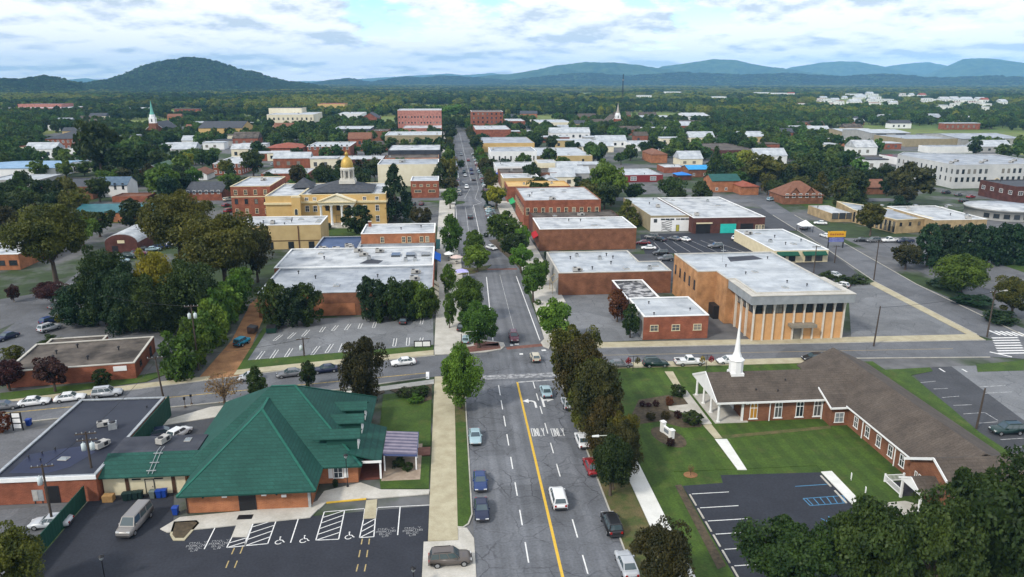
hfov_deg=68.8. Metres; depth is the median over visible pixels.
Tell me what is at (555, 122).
building
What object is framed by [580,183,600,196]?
broadleaf tree
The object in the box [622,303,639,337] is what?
broadleaf tree
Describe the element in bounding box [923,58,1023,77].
mountains
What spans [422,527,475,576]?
driveway apron
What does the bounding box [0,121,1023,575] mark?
town ground
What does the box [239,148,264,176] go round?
broadleaf tree
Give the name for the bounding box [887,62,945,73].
mountains
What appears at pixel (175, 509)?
wheeled bin
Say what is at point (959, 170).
white stone hall
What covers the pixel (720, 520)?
road marking
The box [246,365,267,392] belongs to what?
broadleaf tree
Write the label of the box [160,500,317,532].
pavement
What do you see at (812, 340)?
pavement
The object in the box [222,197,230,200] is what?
minivan
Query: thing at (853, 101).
distant building
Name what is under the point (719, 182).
house
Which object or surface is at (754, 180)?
broadleaf tree
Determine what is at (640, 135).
distant building
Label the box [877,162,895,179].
broadleaf tree
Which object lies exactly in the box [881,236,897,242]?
pickup truck
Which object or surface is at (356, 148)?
broadleaf tree
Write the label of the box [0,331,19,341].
sedan
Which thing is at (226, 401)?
kerb
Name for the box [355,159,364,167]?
conifer
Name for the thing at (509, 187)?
shop
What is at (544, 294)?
pavement
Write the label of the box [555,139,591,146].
distant building
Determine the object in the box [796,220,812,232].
gazebo
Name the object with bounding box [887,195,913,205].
broadleaf tree
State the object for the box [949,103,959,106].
distant building
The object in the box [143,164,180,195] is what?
broadleaf tree
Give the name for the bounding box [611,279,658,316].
junk roof lean to
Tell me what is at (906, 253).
broadleaf tree
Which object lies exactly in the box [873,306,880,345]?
utility pole
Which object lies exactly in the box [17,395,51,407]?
sedan
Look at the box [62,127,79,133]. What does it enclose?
distant building
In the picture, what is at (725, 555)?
wheel stop
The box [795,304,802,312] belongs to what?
window
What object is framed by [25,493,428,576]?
parking lot
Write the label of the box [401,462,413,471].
bush
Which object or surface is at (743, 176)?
broadleaf tree
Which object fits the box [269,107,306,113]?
building
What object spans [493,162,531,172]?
shop
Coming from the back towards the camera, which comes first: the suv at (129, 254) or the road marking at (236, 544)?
the suv at (129, 254)
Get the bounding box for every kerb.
[0,377,427,425]
[51,355,434,400]
[170,520,197,540]
[326,498,365,503]
[458,396,472,527]
[558,374,624,549]
[599,339,984,347]
[761,357,989,358]
[773,215,975,333]
[795,215,1023,335]
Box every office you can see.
[373,129,389,140]
[385,131,441,144]
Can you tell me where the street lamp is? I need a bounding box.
[592,435,613,489]
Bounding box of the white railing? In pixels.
[884,473,904,495]
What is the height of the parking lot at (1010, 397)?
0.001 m
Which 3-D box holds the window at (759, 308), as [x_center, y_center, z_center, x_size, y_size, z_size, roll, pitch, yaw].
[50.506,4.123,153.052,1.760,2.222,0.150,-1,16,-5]
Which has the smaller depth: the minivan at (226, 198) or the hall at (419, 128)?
the minivan at (226, 198)
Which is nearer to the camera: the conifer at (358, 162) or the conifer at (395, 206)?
the conifer at (395, 206)
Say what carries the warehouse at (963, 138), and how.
on the town ground at (26, 279)
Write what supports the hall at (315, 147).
on the town ground at (26, 279)
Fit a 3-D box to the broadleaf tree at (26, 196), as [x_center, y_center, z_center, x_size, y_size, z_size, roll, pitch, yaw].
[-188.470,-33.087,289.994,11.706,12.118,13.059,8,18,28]
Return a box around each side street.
[197,196,444,203]
[502,197,894,201]
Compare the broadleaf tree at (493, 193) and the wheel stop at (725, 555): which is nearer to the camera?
the wheel stop at (725, 555)
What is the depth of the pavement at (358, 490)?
97.42 m
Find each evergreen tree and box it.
[915,222,943,268]
[925,224,959,266]
[943,225,968,263]
[956,222,983,256]
[967,223,992,262]
[980,225,1006,266]
[987,222,1019,264]
[1004,223,1023,265]
[1014,240,1023,264]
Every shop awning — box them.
[434,251,440,261]
[508,198,514,204]
[531,230,537,238]
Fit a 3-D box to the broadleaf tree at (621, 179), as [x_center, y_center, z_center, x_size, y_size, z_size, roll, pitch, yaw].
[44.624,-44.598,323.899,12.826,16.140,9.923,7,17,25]
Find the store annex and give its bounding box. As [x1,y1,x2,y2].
[98,433,207,494]
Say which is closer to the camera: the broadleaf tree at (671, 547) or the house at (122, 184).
the broadleaf tree at (671, 547)
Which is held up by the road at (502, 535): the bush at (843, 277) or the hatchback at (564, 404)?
the hatchback at (564, 404)
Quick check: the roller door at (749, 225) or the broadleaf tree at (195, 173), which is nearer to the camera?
the roller door at (749, 225)
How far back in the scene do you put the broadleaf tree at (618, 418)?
102.27 m
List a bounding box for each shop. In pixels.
[0,241,45,269]
[261,168,314,181]
[314,236,434,247]
[339,155,385,166]
[361,221,439,250]
[377,159,438,185]
[385,154,438,158]
[388,145,440,161]
[410,176,438,197]
[481,137,534,151]
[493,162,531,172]
[498,168,556,185]
[501,173,538,189]
[504,181,569,201]
[622,168,662,181]
[628,296,708,339]
[734,229,828,261]
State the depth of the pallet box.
95.45 m
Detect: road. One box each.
[453,131,548,353]
[465,351,622,576]
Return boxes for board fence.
[13,486,86,571]
[132,396,171,436]
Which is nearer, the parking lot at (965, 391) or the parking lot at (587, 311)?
the parking lot at (965, 391)
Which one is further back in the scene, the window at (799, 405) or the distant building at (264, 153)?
the distant building at (264, 153)
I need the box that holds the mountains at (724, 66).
[660,59,825,74]
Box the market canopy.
[455,268,468,275]
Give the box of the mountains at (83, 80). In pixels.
[69,73,497,82]
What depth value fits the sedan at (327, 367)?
137.50 m
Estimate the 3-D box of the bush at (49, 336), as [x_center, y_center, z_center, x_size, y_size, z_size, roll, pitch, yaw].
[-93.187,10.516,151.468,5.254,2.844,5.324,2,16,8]
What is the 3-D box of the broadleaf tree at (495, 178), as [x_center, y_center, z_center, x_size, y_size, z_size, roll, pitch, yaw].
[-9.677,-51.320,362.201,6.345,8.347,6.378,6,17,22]
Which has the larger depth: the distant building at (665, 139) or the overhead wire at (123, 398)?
the distant building at (665, 139)
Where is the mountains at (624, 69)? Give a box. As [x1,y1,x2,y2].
[477,62,681,79]
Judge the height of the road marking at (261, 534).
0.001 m
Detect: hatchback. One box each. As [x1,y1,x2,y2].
[38,316,54,323]
[166,426,192,434]
[237,371,260,381]
[399,316,408,323]
[462,335,470,343]
[529,352,540,361]
[560,397,571,409]
[715,355,731,364]
[801,352,820,360]
[835,281,849,287]
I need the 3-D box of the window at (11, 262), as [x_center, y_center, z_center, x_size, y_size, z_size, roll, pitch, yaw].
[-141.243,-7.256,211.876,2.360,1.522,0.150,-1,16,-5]
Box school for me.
[318,103,347,107]
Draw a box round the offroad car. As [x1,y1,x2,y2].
[233,336,250,346]
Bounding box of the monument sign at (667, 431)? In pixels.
[660,420,675,438]
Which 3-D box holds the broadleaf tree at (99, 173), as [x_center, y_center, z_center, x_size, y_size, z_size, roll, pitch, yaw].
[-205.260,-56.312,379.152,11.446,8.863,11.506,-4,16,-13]
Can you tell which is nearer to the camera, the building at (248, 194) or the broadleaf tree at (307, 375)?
the broadleaf tree at (307, 375)
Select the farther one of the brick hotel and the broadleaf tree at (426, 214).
the brick hotel
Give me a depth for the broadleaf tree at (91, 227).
237.51 m
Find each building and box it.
[0,396,164,504]
[6,335,155,387]
[18,103,73,106]
[26,142,64,157]
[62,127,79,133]
[72,203,153,221]
[89,113,109,118]
[167,114,182,120]
[171,142,200,151]
[174,108,200,111]
[176,384,418,519]
[181,135,202,144]
[202,141,228,149]
[213,157,258,174]
[214,139,232,145]
[230,144,251,156]
[230,176,285,215]
[232,132,262,143]
[240,143,269,147]
[243,216,328,248]
[258,151,269,160]
[267,112,321,125]
[267,151,290,160]
[268,142,306,151]
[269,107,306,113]
[272,152,312,167]
[273,123,293,127]
[309,156,339,168]
[339,112,366,117]
[348,132,372,146]
[473,125,510,136]
[488,147,536,161]
[504,119,524,124]
[515,187,600,228]
[520,111,537,116]
[529,210,618,232]
[530,119,568,125]
[532,216,636,250]
[534,147,591,160]
[534,159,555,167]
[541,135,569,141]
[546,250,671,294]
[548,127,589,138]
[548,167,575,186]
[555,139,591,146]
[555,161,582,167]
[560,166,589,182]
[573,120,584,124]
[574,140,613,151]
[577,113,595,119]
[577,161,598,175]
[582,136,593,139]
[593,135,626,146]
[619,126,639,134]
[623,140,663,150]
[632,132,648,139]
[636,95,651,97]
[638,112,656,114]
[657,164,682,172]
[658,137,675,143]
[672,245,855,340]
[673,151,702,164]
[679,121,690,127]
[686,131,714,141]
[733,180,759,194]
[736,131,763,141]
[751,148,787,163]
[758,142,779,147]
[779,128,793,135]
[807,126,828,129]
[807,205,851,221]
[839,124,863,127]
[844,140,877,154]
[846,99,861,103]
[855,157,888,169]
[859,155,881,157]
[876,141,901,148]
[885,120,911,128]
[887,101,897,104]
[887,205,986,234]
[921,98,932,101]
[937,97,949,100]
[938,122,979,129]
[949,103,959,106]
[951,98,963,101]
[960,97,972,99]
[963,201,1023,221]
[966,140,1010,152]
[978,179,1023,202]
[979,98,988,102]
[996,99,1007,103]
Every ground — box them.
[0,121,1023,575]
[42,92,1023,154]
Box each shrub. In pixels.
[0,411,12,432]
[91,368,112,385]
[332,479,337,487]
[639,400,645,406]
[646,411,655,419]
[652,400,659,406]
[660,411,670,418]
[665,396,673,405]
[666,437,675,445]
[670,384,685,396]
[673,410,681,418]
[682,410,703,425]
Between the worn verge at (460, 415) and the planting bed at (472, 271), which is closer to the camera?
the worn verge at (460, 415)
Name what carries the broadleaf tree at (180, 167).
on the town ground at (26, 279)
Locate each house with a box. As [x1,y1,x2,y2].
[102,176,137,196]
[197,166,215,179]
[540,174,558,180]
[642,148,666,162]
[680,165,707,176]
[703,174,741,191]
[769,181,824,203]
[866,179,885,193]
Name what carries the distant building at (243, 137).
on the town ground at (26, 279)
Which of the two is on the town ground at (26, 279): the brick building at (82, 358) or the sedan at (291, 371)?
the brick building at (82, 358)
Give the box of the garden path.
[418,447,429,455]
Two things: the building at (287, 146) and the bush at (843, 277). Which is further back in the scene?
the building at (287, 146)
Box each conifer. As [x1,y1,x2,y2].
[0,196,6,205]
[12,171,26,186]
[46,179,68,209]
[131,168,147,186]
[141,163,150,177]
[226,165,240,179]
[287,165,312,182]
[329,169,339,181]
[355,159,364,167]
[382,163,412,222]
[431,162,448,188]
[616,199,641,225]
[704,146,721,174]
[716,165,726,173]
[724,165,737,173]
[778,171,787,184]
[783,165,796,183]
[805,168,817,184]
[812,171,832,199]
[840,183,865,204]
[851,188,869,201]
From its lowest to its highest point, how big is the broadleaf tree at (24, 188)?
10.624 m
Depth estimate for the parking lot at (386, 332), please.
157.91 m
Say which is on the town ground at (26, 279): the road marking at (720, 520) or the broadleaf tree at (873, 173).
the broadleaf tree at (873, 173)
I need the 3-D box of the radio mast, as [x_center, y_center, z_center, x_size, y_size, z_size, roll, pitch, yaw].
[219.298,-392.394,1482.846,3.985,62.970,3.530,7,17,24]
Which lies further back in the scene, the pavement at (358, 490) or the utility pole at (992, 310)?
the utility pole at (992, 310)
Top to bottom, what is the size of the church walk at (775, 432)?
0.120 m
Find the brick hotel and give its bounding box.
[470,110,502,125]
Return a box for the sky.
[0,0,1023,80]
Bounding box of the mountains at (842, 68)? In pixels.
[787,61,925,75]
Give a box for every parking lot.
[0,253,128,360]
[0,294,43,328]
[0,428,46,468]
[0,504,65,576]
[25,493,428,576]
[55,327,186,345]
[165,418,213,434]
[248,315,433,359]
[543,254,673,281]
[562,294,641,341]
[640,233,752,253]
[683,472,917,576]
[747,208,795,230]
[793,251,863,280]
[844,237,1023,277]
[848,284,964,336]
[914,367,1023,452]
[952,365,1023,419]
[962,283,1023,318]
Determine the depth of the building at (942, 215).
268.93 m
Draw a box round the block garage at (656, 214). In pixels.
[623,197,691,231]
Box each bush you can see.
[0,345,24,359]
[36,333,63,343]
[392,456,404,468]
[396,386,415,397]
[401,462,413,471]
[407,393,424,403]
[411,385,430,397]
[818,270,833,278]
[832,274,854,284]
[850,273,870,284]
[925,277,968,289]
[949,292,996,306]
[982,309,1020,326]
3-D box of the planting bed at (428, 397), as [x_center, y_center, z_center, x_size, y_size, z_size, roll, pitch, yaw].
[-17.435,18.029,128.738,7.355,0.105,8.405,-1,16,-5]
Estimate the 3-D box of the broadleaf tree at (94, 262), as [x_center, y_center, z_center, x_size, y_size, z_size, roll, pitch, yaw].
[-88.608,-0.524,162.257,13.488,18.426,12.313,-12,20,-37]
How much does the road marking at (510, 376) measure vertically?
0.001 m
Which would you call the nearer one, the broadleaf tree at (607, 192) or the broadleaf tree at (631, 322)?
the broadleaf tree at (631, 322)
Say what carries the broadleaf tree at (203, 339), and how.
on the town ground at (26, 279)
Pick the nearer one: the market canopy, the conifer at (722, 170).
the market canopy
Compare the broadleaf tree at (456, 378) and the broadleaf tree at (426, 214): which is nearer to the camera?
the broadleaf tree at (456, 378)
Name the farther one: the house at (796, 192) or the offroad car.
the house at (796, 192)
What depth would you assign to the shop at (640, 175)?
394.82 m
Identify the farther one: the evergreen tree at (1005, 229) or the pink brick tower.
the pink brick tower
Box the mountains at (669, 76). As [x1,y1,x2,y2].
[546,73,1022,84]
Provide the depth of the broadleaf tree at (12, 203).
271.29 m
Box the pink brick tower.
[397,109,441,127]
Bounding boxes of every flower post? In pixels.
[626,356,640,364]
[699,355,713,368]
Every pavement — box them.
[10,376,210,400]
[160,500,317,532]
[163,379,433,425]
[232,524,251,536]
[234,350,433,374]
[318,482,429,509]
[363,499,376,518]
[428,376,457,540]
[434,254,504,354]
[436,200,457,253]
[439,132,445,195]
[498,201,564,302]
[533,302,565,348]
[593,334,982,347]
[619,358,804,367]
[627,461,694,576]
[871,282,978,335]
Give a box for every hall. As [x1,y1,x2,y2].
[34,177,98,199]
[45,130,80,147]
[105,224,154,252]
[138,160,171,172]
[186,181,230,200]
[198,121,252,137]
[257,262,434,317]
[274,246,434,272]
[307,141,356,155]
[336,126,373,132]
[403,125,441,131]
[678,113,707,119]
[879,154,897,164]
[896,152,1023,188]
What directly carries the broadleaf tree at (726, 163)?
on the town ground at (26, 279)
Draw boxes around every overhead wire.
[89,358,157,430]
[174,339,300,356]
[879,293,987,307]
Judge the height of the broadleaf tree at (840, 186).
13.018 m
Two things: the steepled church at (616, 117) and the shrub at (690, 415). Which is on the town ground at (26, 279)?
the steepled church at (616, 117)
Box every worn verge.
[455,395,465,421]
[563,385,659,576]
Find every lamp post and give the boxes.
[98,554,104,576]
[343,454,348,486]
[410,566,415,576]
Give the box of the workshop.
[657,197,764,233]
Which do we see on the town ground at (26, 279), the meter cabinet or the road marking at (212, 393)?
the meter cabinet
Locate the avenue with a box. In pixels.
[702,164,1023,351]
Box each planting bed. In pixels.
[172,521,196,537]
[390,384,431,402]
[458,265,490,274]
[468,343,500,351]
[474,341,498,345]
[489,238,519,267]
[632,395,701,427]
[651,427,686,447]
[675,485,725,568]
[684,472,697,477]
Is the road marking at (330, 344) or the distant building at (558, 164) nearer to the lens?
the road marking at (330, 344)
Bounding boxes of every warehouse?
[0,160,88,176]
[829,128,867,135]
[842,129,909,140]
[874,134,957,146]
[916,133,1015,144]
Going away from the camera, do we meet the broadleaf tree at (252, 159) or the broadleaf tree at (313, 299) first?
the broadleaf tree at (313, 299)
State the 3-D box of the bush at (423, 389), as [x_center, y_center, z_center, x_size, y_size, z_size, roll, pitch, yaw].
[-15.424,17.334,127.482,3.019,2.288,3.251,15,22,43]
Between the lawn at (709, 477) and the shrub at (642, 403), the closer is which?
the lawn at (709, 477)
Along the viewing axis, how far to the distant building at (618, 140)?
597.28 m
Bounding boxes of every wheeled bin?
[24,418,32,425]
[121,491,127,500]
[127,490,132,499]
[131,490,137,499]
[137,489,143,498]
[148,489,155,498]
[155,488,160,497]
[160,488,167,497]
[171,505,179,514]
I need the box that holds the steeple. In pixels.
[727,312,744,376]
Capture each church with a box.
[146,101,176,130]
[362,112,380,120]
[592,105,621,121]
[692,348,1023,510]
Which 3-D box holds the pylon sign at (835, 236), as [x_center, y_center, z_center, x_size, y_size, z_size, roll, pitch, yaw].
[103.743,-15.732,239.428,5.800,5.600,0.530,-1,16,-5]
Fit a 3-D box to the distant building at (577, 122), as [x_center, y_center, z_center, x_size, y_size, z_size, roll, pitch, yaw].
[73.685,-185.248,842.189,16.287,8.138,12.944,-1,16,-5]
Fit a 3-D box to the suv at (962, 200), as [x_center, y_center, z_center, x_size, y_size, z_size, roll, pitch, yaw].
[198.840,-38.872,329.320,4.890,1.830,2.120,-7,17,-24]
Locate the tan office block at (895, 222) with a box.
[836,201,951,233]
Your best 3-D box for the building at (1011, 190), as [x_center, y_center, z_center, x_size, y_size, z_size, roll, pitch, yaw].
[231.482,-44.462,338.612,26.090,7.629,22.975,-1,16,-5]
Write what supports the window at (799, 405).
in the brick church at (919, 443)
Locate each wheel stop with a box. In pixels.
[721,550,730,562]
[834,490,846,502]
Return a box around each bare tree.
[200,369,246,403]
[688,465,694,474]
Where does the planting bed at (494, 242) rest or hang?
on the town ground at (26, 279)
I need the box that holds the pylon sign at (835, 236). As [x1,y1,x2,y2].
[827,230,845,247]
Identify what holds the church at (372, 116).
on the town ground at (26, 279)
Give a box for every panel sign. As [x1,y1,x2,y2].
[10,412,23,430]
[414,340,430,347]
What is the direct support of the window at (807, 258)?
in the green awning shop at (788, 245)
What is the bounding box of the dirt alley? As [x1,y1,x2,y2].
[200,299,262,379]
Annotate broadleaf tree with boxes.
[0,179,25,191]
[0,191,15,199]
[0,203,88,281]
[0,205,14,227]
[0,359,24,390]
[0,520,46,576]
[4,198,26,210]
[4,284,19,301]
[5,210,22,235]
[6,188,43,204]
[14,186,34,200]
[18,170,32,185]
[25,177,51,202]
[29,281,66,302]
[31,356,68,391]
[42,189,63,203]
[49,283,103,326]
[55,175,77,195]
[55,187,90,209]
[67,244,132,325]
[71,119,122,168]
[76,209,115,236]
[79,216,100,248]
[84,176,110,201]
[85,261,143,337]
[94,168,118,176]
[99,143,151,173]
[100,165,115,171]
[110,273,161,332]
[113,167,130,175]
[117,198,144,226]
[132,281,193,335]
[133,248,172,320]
[135,189,214,258]
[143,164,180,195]
[150,162,172,169]
[156,173,177,194]
[156,330,199,381]
[157,258,221,327]
[163,179,183,193]
[165,210,267,281]
[172,164,189,172]
[172,170,186,179]
[174,316,212,369]
[178,174,196,189]
[182,308,220,353]
[184,166,203,180]
[197,298,228,346]
[207,287,238,333]
[212,283,243,323]
[215,173,240,180]
[217,159,233,172]
[218,274,254,313]
[223,177,246,190]
[224,267,253,289]
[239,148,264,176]
[241,223,274,282]
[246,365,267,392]
[253,278,289,329]
[263,172,281,176]
[274,284,306,327]
[288,164,305,181]
[294,281,323,326]
[299,360,316,386]
[310,165,334,182]
[315,162,331,181]
[332,160,341,168]
[337,335,389,399]
[340,204,372,232]
[353,165,362,174]
[354,145,359,154]
[354,172,370,182]
[356,275,384,321]
[361,157,378,170]
[362,168,372,176]
[367,158,378,181]
[373,276,404,322]
[392,279,421,320]
[404,280,434,318]
[409,206,432,222]
[422,288,440,318]
[434,104,460,116]
[439,213,462,255]
[439,263,456,293]
[439,341,484,408]
[440,156,457,177]
[440,177,458,188]
[441,124,457,136]
[442,146,455,161]
[442,293,456,327]
[443,187,457,208]
[451,275,483,311]
[457,160,464,167]
[457,300,498,347]
[462,229,484,249]
[462,243,490,271]
[469,135,483,147]
[474,147,484,158]
[476,154,488,162]
[478,158,492,169]
[480,165,493,175]
[481,190,488,203]
[482,167,495,175]
[483,169,493,187]
[484,174,497,185]
[486,185,505,208]
[486,210,522,241]
[488,188,506,205]
[499,158,510,161]
[499,233,529,253]
[509,243,533,272]
[514,152,531,161]
[514,225,531,242]
[521,261,546,302]
[522,162,541,176]
[526,180,548,186]
[532,176,547,180]
[533,257,549,275]
[536,296,571,338]
[547,324,602,373]
[552,332,610,410]
[555,156,570,160]
[566,350,604,429]
[570,360,624,422]
[573,176,595,187]
[577,394,624,452]
[578,180,591,186]
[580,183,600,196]
[589,158,616,187]
[590,433,634,495]
[594,182,616,209]
[599,418,644,483]
[600,167,628,203]
[607,183,621,205]
[607,288,628,321]
[607,404,640,444]
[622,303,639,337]
[624,183,645,197]
[629,515,694,576]
[657,176,687,196]
[667,187,687,196]
[691,180,712,196]
[721,158,731,170]
[728,160,744,171]
[729,514,840,576]
[731,170,752,182]
[744,152,783,190]
[748,174,756,184]
[755,171,778,187]
[759,171,776,194]
[767,179,782,189]
[775,162,799,181]
[788,175,813,187]
[794,153,820,176]
[818,493,923,576]
[823,165,834,174]
[827,167,842,192]
[828,177,852,204]
[832,166,870,196]
[855,202,886,235]
[864,167,882,178]
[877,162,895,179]
[878,176,890,195]
[884,161,936,202]
[887,186,918,201]
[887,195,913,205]
[890,241,922,269]
[903,483,991,576]
[929,253,993,294]
[945,444,1023,576]
[991,275,1023,317]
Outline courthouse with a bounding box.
[264,152,390,227]
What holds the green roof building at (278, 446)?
on the town ground at (26, 279)
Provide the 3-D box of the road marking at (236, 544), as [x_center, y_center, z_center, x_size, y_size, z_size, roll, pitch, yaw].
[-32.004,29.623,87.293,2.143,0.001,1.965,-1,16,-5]
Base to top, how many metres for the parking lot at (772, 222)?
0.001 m
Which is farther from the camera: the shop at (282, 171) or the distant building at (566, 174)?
the shop at (282, 171)
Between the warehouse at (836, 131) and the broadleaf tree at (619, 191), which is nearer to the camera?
the broadleaf tree at (619, 191)
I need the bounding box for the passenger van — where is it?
[115,499,153,537]
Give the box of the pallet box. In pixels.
[101,493,115,502]
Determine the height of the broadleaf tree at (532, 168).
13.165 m
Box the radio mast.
[622,78,623,96]
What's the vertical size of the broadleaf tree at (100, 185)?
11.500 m
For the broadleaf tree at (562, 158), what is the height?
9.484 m
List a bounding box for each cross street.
[0,355,448,423]
[549,340,1023,364]
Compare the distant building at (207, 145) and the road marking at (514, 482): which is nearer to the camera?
the road marking at (514, 482)
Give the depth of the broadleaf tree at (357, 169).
375.17 m
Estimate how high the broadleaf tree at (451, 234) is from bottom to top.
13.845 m
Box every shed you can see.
[0,174,62,186]
[112,193,156,201]
[673,172,691,179]
[702,143,750,156]
[918,145,971,152]
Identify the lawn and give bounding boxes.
[0,369,171,399]
[236,327,433,370]
[329,228,361,235]
[380,393,431,445]
[380,457,429,488]
[455,422,470,525]
[612,361,1006,576]
[674,466,830,487]
[800,197,884,207]
[817,462,1018,576]
[886,367,977,430]
[976,360,1023,371]
[983,255,1023,271]
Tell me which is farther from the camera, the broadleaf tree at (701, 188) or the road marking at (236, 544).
the broadleaf tree at (701, 188)
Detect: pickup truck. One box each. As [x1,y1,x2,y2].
[673,354,704,366]
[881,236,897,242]
[896,237,914,243]
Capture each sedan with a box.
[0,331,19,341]
[0,399,19,409]
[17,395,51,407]
[26,512,74,530]
[47,302,59,309]
[53,391,86,403]
[144,246,161,251]
[151,426,172,435]
[276,367,302,378]
[314,363,337,374]
[390,356,416,366]
[456,322,462,330]
[468,427,481,444]
[473,470,487,491]
[474,497,489,521]
[486,244,497,249]
[539,385,552,397]
[574,432,589,448]
[582,457,598,475]
[607,359,632,367]
[614,550,639,576]
[636,240,650,244]
[641,244,656,249]
[652,236,666,241]
[667,236,680,240]
[680,236,691,241]
[799,226,810,229]
[813,220,827,224]
[831,271,841,276]
[853,237,866,241]
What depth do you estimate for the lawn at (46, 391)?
130.66 m
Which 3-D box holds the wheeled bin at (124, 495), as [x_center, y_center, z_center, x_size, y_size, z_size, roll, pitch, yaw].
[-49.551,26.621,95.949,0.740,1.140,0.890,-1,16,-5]
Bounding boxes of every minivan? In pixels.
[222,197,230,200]
[223,208,231,211]
[549,486,567,509]
[941,190,951,193]
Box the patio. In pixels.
[381,444,421,480]
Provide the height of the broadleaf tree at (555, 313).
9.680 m
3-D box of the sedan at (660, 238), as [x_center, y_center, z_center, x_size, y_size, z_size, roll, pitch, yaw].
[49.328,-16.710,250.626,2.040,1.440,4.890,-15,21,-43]
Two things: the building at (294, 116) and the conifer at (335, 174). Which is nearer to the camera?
the conifer at (335, 174)
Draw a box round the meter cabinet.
[31,490,44,503]
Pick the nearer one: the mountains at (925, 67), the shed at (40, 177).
the shed at (40, 177)
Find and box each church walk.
[665,371,679,384]
[668,390,711,423]
[703,424,721,437]
[715,439,746,469]
[718,426,830,438]
[821,471,855,503]
[888,501,922,514]
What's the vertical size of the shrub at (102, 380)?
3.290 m
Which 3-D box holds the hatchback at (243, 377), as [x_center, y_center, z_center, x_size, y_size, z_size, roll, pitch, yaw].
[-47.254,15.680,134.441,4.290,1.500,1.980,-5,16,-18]
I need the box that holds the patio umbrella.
[450,255,462,263]
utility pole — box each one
[30,464,53,516]
[75,431,97,467]
[147,356,163,396]
[184,305,199,370]
[296,337,309,355]
[813,246,820,272]
[873,241,882,279]
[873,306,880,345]
[975,388,985,428]
[986,290,1007,336]
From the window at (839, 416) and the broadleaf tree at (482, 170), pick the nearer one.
the window at (839, 416)
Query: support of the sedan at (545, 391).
on the road at (502, 535)
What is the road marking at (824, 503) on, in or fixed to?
on the parking lot at (759, 496)
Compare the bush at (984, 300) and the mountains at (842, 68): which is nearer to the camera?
the bush at (984, 300)
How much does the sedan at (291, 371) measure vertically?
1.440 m
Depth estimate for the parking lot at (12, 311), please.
177.33 m
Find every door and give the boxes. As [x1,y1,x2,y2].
[44,486,60,502]
[112,246,117,251]
[144,478,154,493]
[238,495,256,510]
[696,224,710,233]
[708,302,718,318]
[720,224,735,232]
[740,223,752,229]
[793,328,803,338]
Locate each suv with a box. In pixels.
[36,322,61,332]
[90,385,123,398]
[121,251,138,257]
[428,545,472,568]
[508,329,518,341]
[600,511,623,537]
[642,356,669,367]
[644,233,658,238]
[652,249,668,255]
[657,254,673,260]
[708,242,722,247]
[865,236,880,242]
[958,198,968,202]
[988,420,1023,435]
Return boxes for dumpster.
[247,324,257,333]
[266,324,276,332]
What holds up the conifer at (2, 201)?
on the town ground at (26, 279)
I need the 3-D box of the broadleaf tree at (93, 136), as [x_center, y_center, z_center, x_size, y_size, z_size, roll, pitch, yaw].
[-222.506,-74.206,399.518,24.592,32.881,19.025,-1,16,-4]
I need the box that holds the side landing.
[888,481,916,495]
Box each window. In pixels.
[0,260,5,265]
[9,260,17,265]
[288,242,294,248]
[308,241,314,247]
[333,468,343,478]
[649,325,658,331]
[671,324,679,330]
[693,324,701,330]
[748,404,757,419]
[749,304,752,312]
[755,305,762,313]
[765,305,772,313]
[773,403,782,418]
[775,304,782,313]
[785,304,792,312]
[789,256,795,261]
[794,402,803,417]
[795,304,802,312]
[805,256,811,260]
[805,304,812,312]
[812,401,821,416]
[815,303,822,311]
[816,256,822,260]
[825,303,832,311]
[832,213,838,218]
[833,412,844,422]
[835,303,842,311]
[839,213,845,218]
[846,213,851,218]
[853,416,858,429]
[864,425,869,439]
[875,434,881,448]
[886,444,893,458]
[898,453,904,468]
[1014,215,1019,219]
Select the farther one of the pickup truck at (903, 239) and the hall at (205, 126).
the hall at (205, 126)
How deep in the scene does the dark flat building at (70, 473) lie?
101.36 m
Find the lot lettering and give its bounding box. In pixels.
[186,526,422,551]
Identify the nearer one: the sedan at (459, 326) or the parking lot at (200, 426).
the parking lot at (200, 426)
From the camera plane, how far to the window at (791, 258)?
220.67 m
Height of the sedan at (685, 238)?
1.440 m
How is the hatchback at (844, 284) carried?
on the town ground at (26, 279)
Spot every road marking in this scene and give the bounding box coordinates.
[3,373,423,413]
[204,505,423,548]
[225,539,369,570]
[226,538,246,547]
[244,521,275,545]
[255,318,423,359]
[315,510,344,539]
[359,519,375,537]
[481,372,554,379]
[487,268,516,269]
[498,385,528,562]
[506,344,541,349]
[516,276,539,339]
[516,382,563,576]
[518,379,554,382]
[524,399,536,407]
[531,428,564,435]
[533,382,588,573]
[541,397,552,406]
[632,349,913,354]
[665,240,731,251]
[695,492,748,565]
[795,484,842,498]
[804,496,845,505]
[921,381,1021,447]
[990,330,1023,353]
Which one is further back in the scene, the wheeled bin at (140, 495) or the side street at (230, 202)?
the side street at (230, 202)

